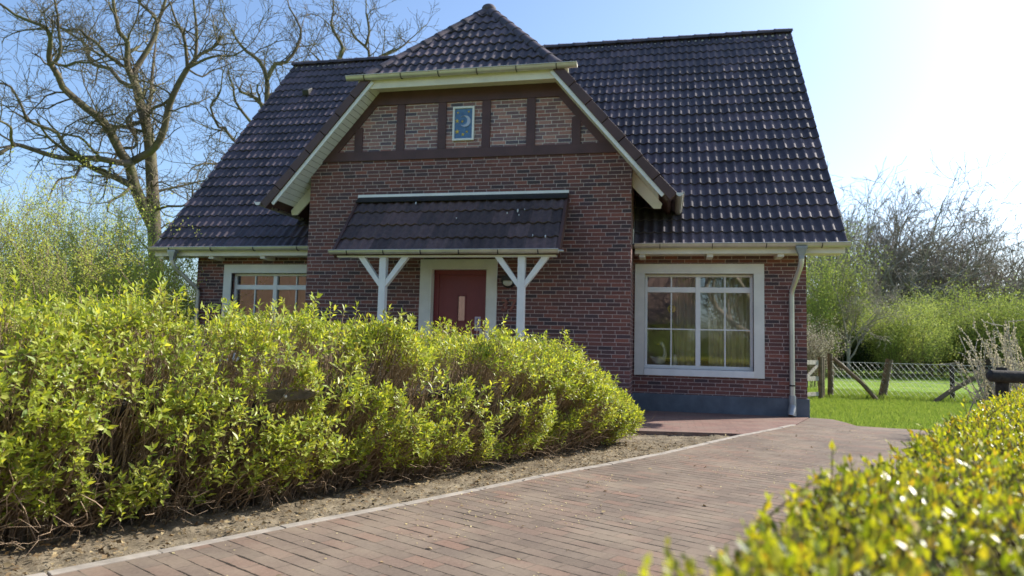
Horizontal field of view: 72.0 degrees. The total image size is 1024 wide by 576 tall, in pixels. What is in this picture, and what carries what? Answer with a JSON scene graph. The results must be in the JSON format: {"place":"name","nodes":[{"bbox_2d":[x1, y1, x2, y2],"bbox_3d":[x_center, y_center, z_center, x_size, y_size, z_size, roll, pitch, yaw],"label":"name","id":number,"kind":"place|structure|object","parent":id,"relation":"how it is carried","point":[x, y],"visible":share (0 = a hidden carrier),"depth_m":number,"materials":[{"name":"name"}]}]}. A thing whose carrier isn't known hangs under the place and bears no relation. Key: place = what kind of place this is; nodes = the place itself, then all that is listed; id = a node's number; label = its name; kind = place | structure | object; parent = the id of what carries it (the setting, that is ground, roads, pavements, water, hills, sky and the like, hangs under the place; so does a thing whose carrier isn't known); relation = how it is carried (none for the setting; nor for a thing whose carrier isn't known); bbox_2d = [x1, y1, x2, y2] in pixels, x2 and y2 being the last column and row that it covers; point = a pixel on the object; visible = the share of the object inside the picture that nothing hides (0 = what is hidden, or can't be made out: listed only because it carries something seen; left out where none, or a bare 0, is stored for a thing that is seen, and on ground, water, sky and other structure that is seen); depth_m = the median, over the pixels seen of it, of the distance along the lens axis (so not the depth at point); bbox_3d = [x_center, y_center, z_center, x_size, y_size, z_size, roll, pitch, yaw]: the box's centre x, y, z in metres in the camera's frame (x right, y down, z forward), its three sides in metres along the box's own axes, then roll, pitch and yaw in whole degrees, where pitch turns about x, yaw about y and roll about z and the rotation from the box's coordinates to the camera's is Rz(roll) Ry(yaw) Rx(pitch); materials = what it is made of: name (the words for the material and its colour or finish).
{"place":"outdoors","nodes":[
{"label":"outdoors","id":0,"kind":"place"},
{"bbox_2d":[0,433,730,575],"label":"soil bed","id":1,"kind":"object","parent":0,"point":[138,544],"visible":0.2,"depth_m":4.39,"materials":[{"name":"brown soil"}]},
{"bbox_2d":[0,383,538,505],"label":"knee rail fence","id":2,"kind":"object","parent":1,"relation":"on","point":[277,395],"visible":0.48,"depth_m":4.50,"materials":[{"name":"brown wood"}]},
{"bbox_2d":[0,266,649,555],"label":"hedge","id":3,"kind":"object","parent":1,"relation":"in","point":[62,470],"visible":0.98,"depth_m":4.33,"materials":[{"name":"green plant"}]},
{"bbox_2d":[130,391,808,435],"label":"terrace","id":4,"kind":"structure","parent":0,"point":[668,423],"depth_m":10.01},
{"bbox_2d":[148,3,850,417],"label":"brick house","id":5,"kind":"structure","parent":0,"point":[594,197],"depth_m":11.94,"materials":[{"name":"brown brick"}]},
{"bbox_2d":[438,275,485,380],"bbox_3d":[-0.855,0.796,11.761,0.804,2.038,0.106,0,-5,12],"label":"door","id":6,"kind":"structure","parent":5,"relation":"in","point":[472,287],"depth_m":11.81,"materials":[{"name":"red paint"}]},
{"bbox_2d":[452,106,474,140],"bbox_3d":[-0.819,-2.778,11.906,0.375,0.585,0.048,0,-5,12],"label":"moon plaque","id":7,"kind":"object","parent":5,"relation":"attached to","point":[463,125],"visible":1,"depth_m":11.90,"materials":[{"name":"blue ceramic"}]},
{"bbox_2d":[650,342,666,364],"bbox_3d":[2.524,1.151,12.138,0.286,0.456,0.131,0,-5,12],"label":"goose figurine","id":8,"kind":"object","parent":5,"relation":"on","point":[659,360],"visible":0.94,"depth_m":12.09,"materials":[{"name":"white ceramic"}]},
{"bbox_2d":[667,305,677,364],"bbox_3d":[2.768,0.833,12.105,0.179,1.095,0.110,3,-5,-19],"label":"flower vase","id":9,"kind":"object","parent":5,"relation":"on","point":[674,361],"visible":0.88,"depth_m":12.11,"materials":[{"name":"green plant"}]},
{"bbox_2d":[672,277,694,365],"bbox_3d":[2.970,0.771,12.241,0.423,2.172,0.112,0,-5,12],"label":"curtain","id":10,"kind":"object","parent":5,"relation":"hanging from","point":[683,315],"visible":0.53,"depth_m":12.25,"materials":[{"name":"fabric"}]},
{"bbox_2d":[708,277,749,366],"bbox_3d":[3.720,0.775,12.068,0.722,2.170,0.111,0,-5,12],"label":"curtain","id":11,"kind":"object","parent":5,"relation":"hanging from","point":[737,318],"visible":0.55,"depth_m":12.07,"materials":[{"name":"fabric"}]},
{"bbox_2d":[4,348,1017,445],"bbox_3d":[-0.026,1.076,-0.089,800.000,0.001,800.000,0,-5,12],"label":"ground","id":12,"kind":"structure","parent":0,"point":[916,383],"depth_m":27.67,"materials":[{"name":"green plant"}]},
{"bbox_2d":[0,150,74,339],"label":"shrub","id":13,"kind":"object","parent":12,"relation":"on","point":[2,200],"visible":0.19,"depth_m":15.67,"materials":[{"name":"green plant"}]},
{"bbox_2d":[0,150,84,343],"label":"shrub","id":14,"kind":"object","parent":12,"relation":"on","point":[26,219],"visible":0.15,"depth_m":15.28,"materials":[{"name":"green plant"}]},
{"bbox_2d":[0,211,160,375],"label":"shrub","id":15,"kind":"object","parent":12,"relation":"on","point":[35,290],"visible":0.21,"depth_m":13.28,"materials":[{"name":"green plant"}]},
{"bbox_2d":[0,139,167,385],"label":"shrub","id":16,"kind":"object","parent":12,"relation":"on","point":[35,225],"visible":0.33,"depth_m":14.70,"materials":[{"name":"green plant"}]},
{"bbox_2d":[14,139,154,286],"bbox_3d":[-11.382,-0.612,19.072,2.912,6.098,3.640,-1,-5,26],"label":"shrub","id":17,"kind":"object","parent":12,"relation":"on","point":[81,216],"visible":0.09,"depth_m":18.81,"materials":[{"name":"green plant"}]},
{"bbox_2d":[28,153,197,380],"bbox_3d":[-9.207,-0.458,16.708,3.867,5.507,4.372,4,-5,-25],"label":"shrub","id":18,"kind":"object","parent":12,"relation":"on","point":[135,250],"visible":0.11,"depth_m":16.25,"materials":[{"name":"green plant"}]},
{"bbox_2d":[0,0,304,367],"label":"oak tree","id":19,"kind":"object","parent":12,"relation":"on","point":[144,110],"visible":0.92,"depth_m":24.47,"materials":[{"name":"brown plant"}]},
{"bbox_2d":[36,193,271,389],"bbox_3d":[-7.527,0.166,14.771,5.173,4.019,4.769,-3,-7,45],"label":"shrub","id":20,"kind":"object","parent":12,"relation":"on","point":[173,285],"visible":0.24,"depth_m":13.72,"materials":[{"name":"green plant"}]},
{"bbox_2d":[158,268,197,378],"bbox_3d":[-8.692,0.670,19.037,3.429,3.661,3.687,0,-5,16],"label":"shrub","id":21,"kind":"object","parent":12,"relation":"on","point":[191,319],"visible":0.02,"depth_m":19.11,"materials":[{"name":"green plant"}]},
{"bbox_2d":[142,0,360,217],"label":"bare tree","id":22,"kind":"object","parent":12,"relation":"on","point":[267,93],"visible":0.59,"depth_m":33.42,"materials":[{"name":"brown wood"}]},
{"bbox_2d":[263,0,439,84],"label":"bare tree","id":23,"kind":"object","parent":12,"relation":"on","point":[342,50],"visible":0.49,"depth_m":33.93,"materials":[{"name":"brown wood"}]},
{"bbox_2d":[25,424,794,575],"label":"kerb","id":24,"kind":"structure","parent":12,"relation":"on","point":[117,559],"depth_m":4.05,"materials":[{"name":"concrete"}]},
{"bbox_2d":[807,357,824,399],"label":"field gate","id":25,"kind":"structure","parent":12,"relation":"on","point":[819,363],"depth_m":16.27,"materials":[{"name":"white wood"}]},
{"bbox_2d":[807,312,849,387],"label":"blossom bush","id":26,"kind":"object","parent":12,"relation":"on","point":[814,354],"visible":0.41,"depth_m":22.68,"materials":[{"name":"plant"}]},
{"bbox_2d":[807,320,874,375],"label":"evergreen bush","id":27,"kind":"object","parent":12,"relation":"on","point":[859,355],"visible":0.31,"depth_m":34.94,"materials":[{"name":"green plant"}]},
{"bbox_2d":[806,195,893,376],"bbox_3d":[14.114,-0.193,34.230,7.983,8.990,6.982,2,-5,-11],"label":"shrub","id":28,"kind":"object","parent":12,"relation":"on","point":[822,302],"visible":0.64,"depth_m":33.38,"materials":[{"name":"green plant"}]},
{"bbox_2d":[834,327,883,375],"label":"evergreen bush","id":29,"kind":"object","parent":12,"relation":"on","point":[874,366],"visible":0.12,"depth_m":36.23,"materials":[{"name":"green plant"}]},
{"bbox_2d":[806,167,920,326],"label":"bare tree","id":30,"kind":"object","parent":12,"relation":"on","point":[865,251],"visible":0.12,"depth_m":55.20,"materials":[{"name":"brown plant"}]},
{"bbox_2d":[806,205,923,377],"bbox_3d":[15.755,0.231,33.334,6.455,8.173,6.657,-2,-6,31],"label":"young tree","id":31,"kind":"object","parent":12,"relation":"on","point":[872,321],"visible":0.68,"depth_m":32.92,"materials":[{"name":"plant"}]},
{"bbox_2d":[808,288,923,373],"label":"shrub","id":32,"kind":"object","parent":12,"relation":"on","point":[848,325],"visible":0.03,"depth_m":41.00,"materials":[{"name":"green plant"}]},
{"bbox_2d":[807,187,931,323],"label":"bare tree","id":33,"kind":"object","parent":12,"relation":"on","point":[866,227],"visible":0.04,"depth_m":61.92,"materials":[{"name":"brown plant"}]},
{"bbox_2d":[865,358,918,373],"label":"evergreen bush","id":34,"kind":"object","parent":12,"relation":"on","point":[901,366],"visible":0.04,"depth_m":41.22,"materials":[{"name":"green plant"}]},
{"bbox_2d":[842,294,952,376],"bbox_3d":[19.588,2.372,36.787,5.336,4.566,5.286,3,-5,-14],"label":"shrub","id":35,"kind":"object","parent":12,"relation":"on","point":[863,321],"visible":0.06,"depth_m":36.47,"materials":[{"name":"green plant"}]},
{"bbox_2d":[806,153,1005,366],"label":"bare tree","id":36,"kind":"object","parent":12,"relation":"on","point":[914,197],"visible":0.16,"depth_m":57.22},
{"bbox_2d":[806,192,1022,368],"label":"bare tree","id":37,"kind":"object","parent":12,"relation":"on","point":[901,263],"visible":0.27,"depth_m":54.97,"materials":[{"name":"brown plant"}]},
{"bbox_2d":[853,281,979,378],"bbox_3d":[18.928,2.035,33.776,5.453,4.710,5.504,4,-5,-29],"label":"shrub","id":38,"kind":"object","parent":12,"relation":"on","point":[900,337],"visible":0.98,"depth_m":33.31,"materials":[{"name":"green plant"}]},
{"bbox_2d":[816,182,1022,310],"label":"bare tree","id":39,"kind":"object","parent":12,"relation":"on","point":[903,197],"visible":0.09,"depth_m":62.47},
{"bbox_2d":[827,354,1015,403],"bbox_3d":[11.655,2.184,16.070,8.248,1.156,0.608,0,-5,12],"label":"wire fence","id":40,"kind":"object","parent":12,"relation":"on","point":[884,384],"visible":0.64,"depth_m":16.73,"materials":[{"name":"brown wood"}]},
{"bbox_2d":[867,287,975,375],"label":"shrub","id":41,"kind":"object","parent":12,"relation":"on","point":[938,369],"visible":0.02,"depth_m":41.01,"materials":[{"name":"green plant"}]},
{"bbox_2d":[908,358,942,373],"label":"evergreen bush","id":42,"kind":"object","parent":12,"relation":"on","point":[921,367],"visible":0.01,"depth_m":43.88,"materials":[{"name":"green plant"}]},
{"bbox_2d":[841,179,1023,369],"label":"bare tree","id":43,"kind":"object","parent":12,"relation":"on","point":[908,285],"visible":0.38,"depth_m":55.53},
{"bbox_2d":[845,156,1022,368],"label":"bare tree","id":44,"kind":"object","parent":12,"relation":"on","point":[898,228],"visible":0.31,"depth_m":56.38,"materials":[{"name":"brown plant"}]},
{"bbox_2d":[871,279,1008,377],"bbox_3d":[23.371,2.115,38.075,6.784,5.474,7.085,2,-5,-3],"label":"shrub","id":45,"kind":"object","parent":12,"relation":"on","point":[939,318],"visible":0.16,"depth_m":37.62,"materials":[{"name":"green plant"}]},
{"bbox_2d":[857,149,1023,369],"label":"bare tree","id":46,"kind":"object","parent":12,"relation":"on","point":[997,250],"visible":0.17,"depth_m":57.55,"materials":[{"name":"brown plant"}]},
{"bbox_2d":[877,201,1023,318],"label":"bare tree","id":47,"kind":"object","parent":12,"relation":"on","point":[968,279],"visible":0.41,"depth_m":54.69,"materials":[{"name":"brown plant"}]},
{"bbox_2d":[924,350,983,375],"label":"evergreen bush","id":48,"kind":"object","parent":12,"relation":"on","point":[946,368],"visible":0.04,"depth_m":40.52,"materials":[{"name":"green plant"}]},
{"bbox_2d":[904,272,1023,378],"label":"shrub","id":49,"kind":"object","parent":12,"relation":"on","point":[961,357],"visible":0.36,"depth_m":35.65,"materials":[{"name":"green plant"}]},
{"bbox_2d":[915,204,1023,366],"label":"bare tree","id":50,"kind":"object","parent":12,"relation":"on","point":[985,243],"depth_m":72.86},
{"bbox_2d":[927,228,1023,308],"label":"bare tree","id":51,"kind":"object","parent":12,"relation":"on","point":[1019,283],"visible":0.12,"depth_m":57.34,"materials":[{"name":"brown plant"}]},
{"bbox_2d":[933,273,1023,369],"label":"shrub","id":52,"kind":"object","parent":12,"relation":"on","point":[1019,335],"visible":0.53,"depth_m":33.81,"materials":[{"name":"green plant"}]},
{"bbox_2d":[938,314,1023,416],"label":"blossoming shrub","id":53,"kind":"object","parent":12,"relation":"on","point":[1010,363],"visible":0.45,"depth_m":9.24,"materials":[{"name":"beige plant"}]},
{"bbox_2d":[946,236,1023,304],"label":"bare tree","id":54,"kind":"object","parent":12,"relation":"on","point":[1003,267],"visible":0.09,"depth_m":63.28,"materials":[{"name":"brown plant"}]},
{"bbox_2d":[954,241,1023,301],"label":"bare tree","id":55,"kind":"object","parent":12,"relation":"on","point":[1009,272],"visible":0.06,"depth_m":61.93,"materials":[{"name":"brown plant"}]},
{"bbox_2d":[971,291,1023,367],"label":"shrub","id":56,"kind":"object","parent":12,"relation":"on","point":[1003,312],"visible":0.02,"depth_m":38.23,"materials":[{"name":"green plant"}]},
{"bbox_2d":[986,367,1023,397],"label":"barrier rail","id":57,"kind":"object","parent":12,"relation":"on","point":[1002,378],"visible":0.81,"depth_m":6.94,"materials":[{"name":"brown wood"}]},
{"bbox_2d":[0,0,1023,331],"label":"sky","id":58,"kind":"structure","parent":0,"point":[896,80],"materials":[{"name":"blue"}]},
{"bbox_2d":[53,418,1019,575],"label":"brick path","id":59,"kind":"structure","parent":0,"point":[607,543],"depth_m":4.07,"materials":[{"name":"brown brick"}]},
{"bbox_2d":[172,426,907,575],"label":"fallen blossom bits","id":60,"kind":"object","parent":59,"relation":"on","point":[565,502],"visible":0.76,"depth_m":4.51,"materials":[{"name":"white plant"}]},
{"bbox_2d":[250,430,872,575],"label":"fallen leaves","id":61,"kind":"object","parent":59,"relation":"on","point":[588,487],"visible":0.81,"depth_m":4.58,"materials":[{"name":"brown plant"}]},
{"bbox_2d":[665,359,707,363],"bbox_3d":[3.299,1.657,12.592,1.500,0.740,0.300,0,-5,12],"label":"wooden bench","id":62,"kind":"object","parent":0,"point":[701,361],"visible":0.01,"depth_m":12.46,"materials":[{"name":"brown wood"}]},
{"bbox_2d":[807,386,988,430],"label":"lawn grass","id":63,"kind":"structure","parent":0,"point":[920,405],"depth_m":13.80,"materials":[{"name":"green plant"}]},
{"label":"soil strip","id":64,"kind":"structure","parent":0,"visible":0},
{"bbox_2d":[621,383,1023,575],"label":"hedge","id":65,"kind":"object","parent":64,"relation":"on","point":[971,469],"visible":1,"depth_m":1.17,"materials":[{"name":"green plant"}]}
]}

